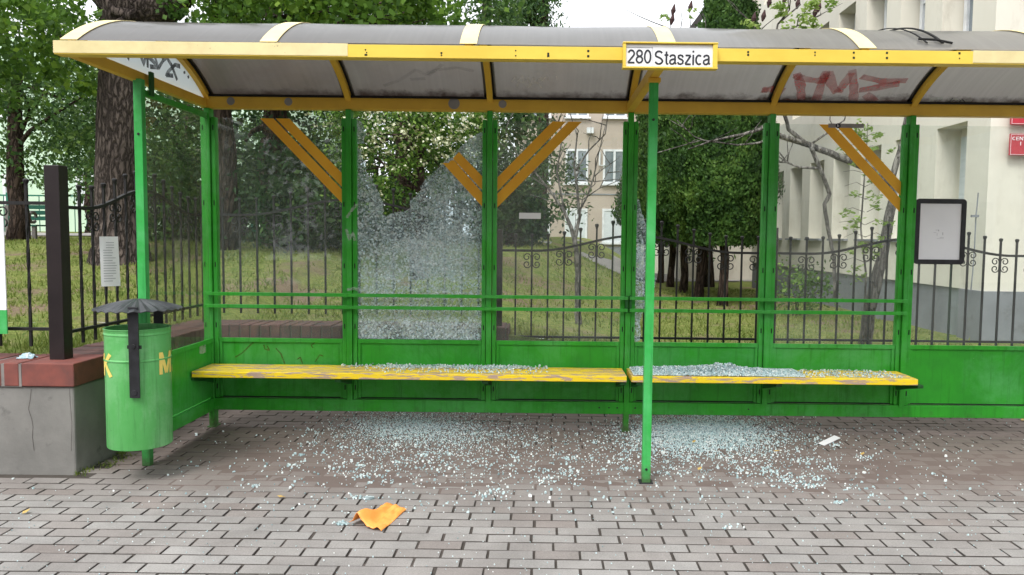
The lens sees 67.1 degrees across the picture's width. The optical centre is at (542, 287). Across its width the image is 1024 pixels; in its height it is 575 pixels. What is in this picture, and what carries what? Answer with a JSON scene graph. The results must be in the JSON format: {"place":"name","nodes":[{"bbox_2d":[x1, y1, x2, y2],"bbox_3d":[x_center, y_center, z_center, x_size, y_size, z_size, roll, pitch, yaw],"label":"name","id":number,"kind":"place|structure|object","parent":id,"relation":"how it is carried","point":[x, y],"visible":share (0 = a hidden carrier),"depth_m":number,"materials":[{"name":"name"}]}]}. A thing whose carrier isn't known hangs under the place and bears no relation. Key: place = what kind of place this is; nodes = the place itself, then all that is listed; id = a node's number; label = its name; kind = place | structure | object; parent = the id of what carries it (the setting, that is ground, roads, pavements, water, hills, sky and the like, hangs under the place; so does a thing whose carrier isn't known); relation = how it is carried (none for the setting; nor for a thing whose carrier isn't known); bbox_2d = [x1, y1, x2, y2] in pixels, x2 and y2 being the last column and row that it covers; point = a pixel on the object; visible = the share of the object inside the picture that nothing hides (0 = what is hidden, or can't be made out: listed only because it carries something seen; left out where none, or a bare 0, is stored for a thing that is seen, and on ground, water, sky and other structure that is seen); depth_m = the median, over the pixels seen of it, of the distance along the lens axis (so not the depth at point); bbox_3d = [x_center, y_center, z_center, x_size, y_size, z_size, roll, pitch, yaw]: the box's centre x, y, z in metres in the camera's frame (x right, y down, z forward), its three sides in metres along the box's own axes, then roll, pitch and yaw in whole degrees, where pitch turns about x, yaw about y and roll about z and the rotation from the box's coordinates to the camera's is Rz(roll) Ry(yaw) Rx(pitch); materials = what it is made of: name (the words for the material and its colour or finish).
{"place":"outdoors","nodes":[
{"label":"outdoors","id":0,"kind":"place"},
{"bbox_2d":[5,0,703,339],"label":"sky","id":1,"kind":"structure","parent":0,"point":[582,13],"materials":[{"name":"white"}]},
{"bbox_2d":[4,232,751,280],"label":"path","id":2,"kind":"structure","parent":0,"point":[604,262],"depth_m":19.49,"materials":[{"name":"grey concrete"}]},
{"bbox_2d":[0,410,1023,574],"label":"pavement","id":3,"kind":"structure","parent":0,"point":[66,531],"depth_m":3.96,"materials":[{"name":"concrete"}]},
{"bbox_2d":[74,451,134,475],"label":"weeds","id":4,"kind":"object","parent":3,"relation":"on","point":[109,464],"visible":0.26,"depth_m":4.68,"materials":[{"name":"green plant"}]},
{"bbox_2d":[0,319,509,474],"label":"retaining wall","id":5,"kind":"structure","parent":3,"relation":"on","point":[52,417],"depth_m":4.48,"materials":[{"name":"grey paint"}]},
{"bbox_2d":[16,352,37,358],"bbox_3d":[-3.074,0.404,4.599,0.091,0.033,0.070,1,4,0],"label":"blue wrapper","id":6,"kind":"object","parent":5,"relation":"on","point":[29,355],"visible":1,"depth_m":4.58,"materials":[{"name":"plastic"}]},
{"bbox_2d":[0,165,72,359],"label":"iron fence","id":7,"kind":"object","parent":5,"relation":"on","point":[56,204],"visible":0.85,"depth_m":4.54,"materials":[{"name":"black metal"}]},
{"bbox_2d":[0,216,7,333],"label":"notice board","id":8,"kind":"object","parent":7,"relation":"attached to","point":[3,313],"visible":1,"depth_m":4.49,"materials":[{"name":"white paint"}]},
{"bbox_2d":[69,171,203,342],"bbox_3d":[-2.857,-0.274,5.566,0.034,1.130,1.860,1,4,0],"label":"iron fence","id":9,"kind":"object","parent":5,"relation":"on","point":[92,225],"visible":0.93,"depth_m":5.36,"materials":[{"name":"black metal"}]},
{"bbox_2d":[99,237,120,286],"bbox_3d":[-2.785,-0.168,4.967,0.023,0.320,0.117,4,5,39],"label":"paper notice","id":10,"kind":"object","parent":9,"relation":"attached to","point":[109,261],"visible":1,"depth_m":4.96,"materials":[{"name":"white paper"}]},
{"bbox_2d":[200,182,481,321],"bbox_3d":[-1.642,-0.287,6.547,2.490,1.203,0.060,1,4,0],"label":"iron fence","id":11,"kind":"object","parent":5,"relation":"on","point":[256,214],"visible":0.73,"depth_m":6.53,"materials":[{"name":"black metal"}]},
{"bbox_2d":[350,502,406,530],"bbox_3d":[-0.781,1.108,3.839,0.188,0.076,0.331,2,4,25],"label":"plastic bag","id":12,"kind":"object","parent":3,"relation":"on","point":[383,516],"visible":1,"depth_m":3.78,"materials":[{"name":"orange plastic"}]},
{"bbox_2d":[0,411,1022,574],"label":"glass fragments","id":13,"kind":"object","parent":3,"relation":"on","point":[683,432],"visible":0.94,"depth_m":5.22,"materials":[{"name":"clear glass"}]},
{"bbox_2d":[53,20,1023,483],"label":"bus shelter","id":14,"kind":"object","parent":3,"relation":"on","point":[771,74],"visible":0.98,"depth_m":5.46,"materials":[{"name":"green paint"}]},
{"bbox_2d":[91,298,181,450],"bbox_3d":[-2.293,0.478,4.388,0.457,0.830,0.457,1,4,0],"label":"litter bin","id":15,"kind":"object","parent":14,"relation":"attached to","point":[138,380],"visible":1,"depth_m":4.25,"materials":[{"name":"green metal"}]},
{"bbox_2d":[191,364,626,386],"bbox_3d":[-0.922,0.641,5.387,2.980,0.140,0.345,1,4,0],"label":"bench","id":16,"kind":"object","parent":14,"relation":"attached to","point":[337,373],"visible":0.91,"depth_m":5.23,"materials":[{"name":"yellow paint"}]},
{"bbox_2d":[341,363,547,373],"bbox_3d":[-0.696,0.559,5.378,1.471,0.025,0.303,1,4,0],"label":"glass sprinkle","id":17,"kind":"object","parent":16,"relation":"on","point":[466,366],"visible":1,"depth_m":5.43,"materials":[{"name":"clear glass"}]},
{"bbox_2d":[622,41,717,70],"bbox_3d":[0.629,-1.142,3.808,0.468,0.128,0.047,1,4,0],"label":"stop name sign","id":18,"kind":"object","parent":14,"relation":"attached to","point":[691,56],"visible":1,"depth_m":3.80,"materials":[{"name":"yellow paint"}]},
{"bbox_2d":[627,368,923,389],"bbox_3d":[1.595,0.668,5.387,1.985,0.140,0.345,1,4,0],"label":"bench","id":19,"kind":"object","parent":14,"relation":"attached to","point":[906,382],"visible":0.67,"depth_m":5.21,"materials":[{"name":"yellow paint"}]},
{"bbox_2d":[629,362,902,377],"bbox_3d":[1.540,0.561,5.376,1.850,0.069,0.298,1,4,0],"label":"glass heap","id":20,"kind":"object","parent":19,"relation":"on","point":[724,369],"visible":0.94,"depth_m":5.31,"materials":[{"name":"clear glass"}]},
{"bbox_2d":[914,199,966,264],"bbox_3d":[2.846,-0.400,5.522,0.364,0.468,0.012,1,4,0],"label":"poster frame","id":21,"kind":"object","parent":14,"relation":"attached to","point":[940,229],"visible":1,"depth_m":5.52,"materials":[{"name":"black metal"}]},
{"bbox_2d":[818,435,839,445],"bbox_3d":[1.992,1.062,5.354,0.244,0.022,0.044,-3,5,-44],"label":"paper scrap","id":22,"kind":"object","parent":3,"relation":"on","point":[829,440],"visible":1,"depth_m":5.35,"materials":[{"name":"white paper"}]},
{"bbox_2d":[0,231,1023,400],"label":"ground","id":23,"kind":"structure","parent":0,"point":[300,278],"depth_m":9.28,"materials":[{"name":"green plant"}]},
{"bbox_2d":[4,205,44,238],"bbox_3d":[-10.186,-1.234,15.021,0.896,0.765,0.615,1,4,0],"label":"park bench","id":24,"kind":"object","parent":23,"relation":"on","point":[35,217],"visible":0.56,"depth_m":15.25,"materials":[{"name":"wood"}]},
{"bbox_2d":[4,81,94,232],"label":"background tree","id":25,"kind":"object","parent":23,"relation":"on","point":[86,199],"visible":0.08,"depth_m":19.55,"materials":[{"name":"green plant"}]},
{"bbox_2d":[0,0,155,240],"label":"deciduous tree","id":26,"kind":"object","parent":23,"relation":"on","point":[14,155],"visible":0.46,"depth_m":13.79,"materials":[{"name":"green plant"}]},
{"bbox_2d":[23,25,199,179],"bbox_3d":[-9.460,-3.617,17.836,5.026,5.066,3.501,1,4,0],"label":"background tree","id":27,"kind":"object","parent":23,"relation":"on","point":[74,165],"visible":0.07,"depth_m":17.49,"materials":[{"name":"green plant"}]},
{"bbox_2d":[68,108,256,241],"bbox_3d":[-6.646,-1.718,13.969,3.114,3.010,3.126,4,5,38],"label":"bush","id":28,"kind":"object","parent":23,"relation":"on","point":[183,187],"visible":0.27,"depth_m":13.51,"materials":[{"name":"green plant"}]},
{"bbox_2d":[0,0,325,265],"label":"old tree","id":29,"kind":"object","parent":23,"relation":"on","point":[114,140],"visible":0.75,"depth_m":9.64,"materials":[{"name":"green plant"}]},
{"bbox_2d":[0,38,341,231],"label":"mint building","id":30,"kind":"structure","parent":23,"relation":"on","point":[33,190],"depth_m":26.82,"materials":[{"name":"paint"}]},
{"bbox_2d":[2,174,6,205],"bbox_3d":[-18.454,-3.388,26.812,0.597,1.120,0.070,1,4,0],"label":"window","id":31,"kind":"structure","parent":30,"relation":"in","point":[3,180],"depth_m":26.77,"materials":[{"name":"white glass"}]},
{"bbox_2d":[75,175,92,205],"bbox_3d":[-15.908,-3.387,26.810,0.604,1.120,0.070,1,4,0],"label":"window","id":32,"kind":"structure","parent":30,"relation":"in","point":[92,175],"depth_m":26.80,"materials":[{"name":"white glass"}]},
{"bbox_2d":[65,15,298,235],"bbox_3d":[-7.415,-3.559,16.602,5.695,5.193,3.757,1,4,0],"label":"background tree","id":33,"kind":"object","parent":23,"relation":"on","point":[186,128],"visible":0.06,"depth_m":16.69,"materials":[{"name":"green plant"}]},
{"bbox_2d":[0,192,373,235],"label":"fence","id":34,"kind":"object","parent":23,"relation":"on","point":[3,195],"visible":0.04,"depth_m":20.89,"materials":[{"name":"metal"}]},
{"bbox_2d":[147,110,339,241],"bbox_3d":[-5.736,-1.708,14.793,3.899,3.441,3.368,-1,4,-17],"label":"bush","id":35,"kind":"object","parent":23,"relation":"on","point":[244,235],"visible":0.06,"depth_m":14.51,"materials":[{"name":"green plant"}]},
{"bbox_2d":[145,3,451,246],"bbox_3d":[-4.111,-3.333,13.280,5.910,5.424,4.577,-3,5,-43],"label":"deciduous tree","id":36,"kind":"object","parent":23,"relation":"on","point":[266,130],"visible":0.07,"depth_m":12.32,"materials":[{"name":"green plant"}]},
{"bbox_2d":[224,120,434,252],"bbox_3d":[-3.381,-1.253,11.669,2.925,2.640,2.919,-2,5,-39],"label":"bush","id":37,"kind":"object","parent":23,"relation":"on","point":[299,185],"visible":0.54,"depth_m":11.19,"materials":[{"name":"green plant"}]},
{"bbox_2d":[194,0,523,250],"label":"maple tree","id":38,"kind":"object","parent":23,"relation":"on","point":[365,12],"visible":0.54,"depth_m":10.24,"materials":[{"name":"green plant"}]},
{"bbox_2d":[191,0,543,241],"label":"background tree","id":39,"kind":"object","parent":23,"relation":"on","point":[490,11],"visible":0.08,"depth_m":15.65,"materials":[{"name":"green plant"}]},
{"bbox_2d":[295,111,481,240],"bbox_3d":[-3.797,-2.722,17.410,4.356,4.581,3.552,-2,5,-38],"label":"background tree","id":40,"kind":"object","parent":23,"relation":"on","point":[377,173],"visible":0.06,"depth_m":17.24,"materials":[{"name":"green plant"}]},
{"bbox_2d":[289,110,507,279],"bbox_3d":[-1.773,-1.277,9.434,2.842,2.565,2.018,1,4,13],"label":"tree","id":41,"kind":"object","parent":23,"relation":"on","point":[422,135],"visible":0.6,"depth_m":9.30,"materials":[{"name":"green plant"}]},
{"bbox_2d":[375,113,570,242],"bbox_3d":[-1.709,-2.392,16.399,4.186,4.371,3.287,2,4,21],"label":"bush","id":42,"kind":"object","parent":23,"relation":"on","point":[454,193],"visible":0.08,"depth_m":15.98,"materials":[{"name":"green plant"}]},
{"bbox_2d":[388,0,605,245],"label":"conifer tree","id":43,"kind":"object","parent":23,"relation":"on","point":[566,181],"visible":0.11,"depth_m":18.46,"materials":[{"name":"green plant"}]},
{"bbox_2d":[451,113,569,246],"bbox_3d":[-0.632,-1.867,14.437,2.310,3.969,2.837,1,4,0],"label":"background tree","id":44,"kind":"object","parent":23,"relation":"on","point":[515,203],"visible":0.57,"depth_m":13.99,"materials":[{"name":"green plant"}]},
{"bbox_2d":[467,0,577,236],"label":"poplar tree","id":45,"kind":"object","parent":23,"relation":"on","point":[547,7],"visible":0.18,"depth_m":21.30,"materials":[{"name":"green plant"}]},
{"bbox_2d":[498,113,621,324],"bbox_3d":[0.234,-0.859,7.979,1.577,2.535,0.571,1,4,0],"label":"bare tree","id":46,"kind":"object","parent":23,"relation":"on","point":[574,233],"visible":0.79,"depth_m":7.95,"materials":[{"name":"grey plant"}]},
{"bbox_2d":[515,113,640,262],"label":"beige block","id":47,"kind":"structure","parent":23,"relation":"on","point":[601,200],"depth_m":34.71,"materials":[{"name":"beige paint"}]},
{"bbox_2d":[563,149,587,184],"bbox_3d":[1.541,-5.413,34.635,1.180,1.610,0.160,1,4,0],"label":"window","id":48,"kind":"structure","parent":47,"relation":"in","point":[579,152],"depth_m":34.67,"materials":[{"name":"white glass"}]},
{"bbox_2d":[565,208,587,237],"bbox_3d":[1.512,-2.767,34.812,1.180,1.600,0.160,1,4,0],"label":"window","id":49,"kind":"structure","parent":47,"relation":"in","point":[572,218],"depth_m":34.85,"materials":[{"name":"white glass"}]},
{"bbox_2d":[564,113,590,118],"bbox_3d":[1.572,-8.297,34.442,1.180,1.492,0.160,1,4,0],"label":"window","id":50,"kind":"structure","parent":47,"relation":"in","point":[574,115],"depth_m":34.51,"materials":[{"name":"white glass"}]},
{"bbox_2d":[600,209,620,243],"bbox_3d":[3.202,-2.748,34.812,1.180,1.600,0.160,1,4,0],"label":"window","id":51,"kind":"structure","parent":47,"relation":"in","point":[606,218],"depth_m":34.86,"materials":[{"name":"white glass"}]},
{"bbox_2d":[601,149,622,184],"bbox_3d":[3.231,-5.395,34.635,1.180,1.610,0.160,1,4,0],"label":"window","id":52,"kind":"structure","parent":47,"relation":"in","point":[611,154],"depth_m":34.68,"materials":[{"name":"white glass"}]},
{"bbox_2d":[603,114,627,118],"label":"window","id":53,"kind":"structure","parent":47,"relation":"in","point":[610,116],"depth_m":34.51,"materials":[{"name":"white glass"}]},
{"bbox_2d":[610,114,647,225],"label":"thuja tree","id":54,"kind":"object","parent":23,"relation":"on","point":[638,119],"visible":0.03,"depth_m":20.75,"materials":[{"name":"green plant"}]},
{"bbox_2d":[614,114,679,282],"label":"thuja tree","id":55,"kind":"object","parent":23,"relation":"on","point":[643,124],"visible":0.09,"depth_m":18.36,"materials":[{"name":"green plant"}]},
{"bbox_2d":[637,115,680,286],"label":"thuja tree","id":56,"kind":"object","parent":23,"relation":"on","point":[643,154],"visible":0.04,"depth_m":16.55,"materials":[{"name":"green plant"}]},
{"bbox_2d":[637,114,691,292],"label":"thuja tree","id":57,"kind":"object","parent":23,"relation":"on","point":[664,122],"visible":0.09,"depth_m":14.49,"materials":[{"name":"green plant"}]},
{"bbox_2d":[637,19,706,296],"bbox_3d":[2.754,-2.111,13.169,1.982,4.825,2.025,-2,4,-32],"label":"thuja tree","id":58,"kind":"object","parent":23,"relation":"on","point":[666,212],"visible":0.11,"depth_m":12.89,"materials":[{"name":"green plant"}]},
{"bbox_2d":[640,0,758,279],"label":"gabled house","id":59,"kind":"structure","parent":23,"relation":"on","point":[734,273],"depth_m":20.01,"materials":[{"name":"beige paint"}]},
{"bbox_2d":[679,0,735,286],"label":"conifer tree","id":60,"kind":"object","parent":23,"relation":"on","point":[712,281],"visible":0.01,"depth_m":16.84,"materials":[{"name":"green plant"}]},
{"bbox_2d":[667,0,785,305],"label":"thuja tree","id":61,"kind":"object","parent":23,"relation":"on","point":[718,185],"visible":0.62,"depth_m":11.39,"materials":[{"name":"green plant"}]},
{"bbox_2d":[496,219,1023,345],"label":"iron fence","id":62,"kind":"object","parent":23,"relation":"on","point":[501,250],"visible":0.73,"depth_m":6.50,"materials":[{"name":"black metal"}]},
{"bbox_2d":[625,0,906,343],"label":"sumac tree","id":63,"kind":"object","parent":23,"relation":"on","point":[877,274],"visible":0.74,"depth_m":7.61,"materials":[{"name":"grey plant"}]},
{"bbox_2d":[742,255,851,318],"bbox_3d":[3.342,0.027,10.573,1.385,1.014,1.444,-3,5,-44],"label":"bush","id":64,"kind":"object","parent":23,"relation":"on","point":[811,284],"visible":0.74,"depth_m":10.41,"materials":[{"name":"green plant"}]},
{"bbox_2d":[834,118,895,343],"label":"sapling","id":65,"kind":"object","parent":23,"relation":"on","point":[859,218],"visible":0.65,"depth_m":6.92,"materials":[{"name":"green plant"}]},
{"bbox_2d":[751,0,1023,340],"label":"cream building","id":66,"kind":"structure","parent":23,"relation":"on","point":[975,166],"depth_m":9.04,"materials":[{"name":"beige paint"}]},
{"bbox_2d":[884,0,886,29],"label":"window","id":67,"kind":"structure","parent":66,"relation":"in","point":[885,7],"depth_m":10.72,"materials":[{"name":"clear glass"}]},
{"bbox_2d":[919,0,925,29],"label":"window","id":68,"kind":"structure","parent":66,"relation":"in","point":[922,2],"depth_m":9.68,"materials":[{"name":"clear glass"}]},
{"bbox_2d":[959,136,966,198],"bbox_3d":[4.776,-1.124,8.561,0.030,1.145,0.580,1,4,0],"label":"window","id":69,"kind":"structure","parent":66,"relation":"in","point":[963,139],"depth_m":8.76,"materials":[{"name":"white glass"}]},
{"bbox_2d":[963,0,972,30],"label":"window","id":70,"kind":"structure","parent":66,"relation":"in","point":[968,4],"depth_m":8.65,"materials":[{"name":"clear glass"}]},
{"bbox_2d":[1008,134,1023,155],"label":"sign","id":71,"kind":"object","parent":66,"relation":"attached to","point":[1016,144],"depth_m":7.71,"materials":[{"name":"red plastic"}]},
{"bbox_2d":[1010,118,1023,124],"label":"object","id":72,"kind":"object","parent":66,"relation":"attached to","point":[1016,121],"depth_m":7.69,"materials":[{"name":"red plastic"}]}
]}

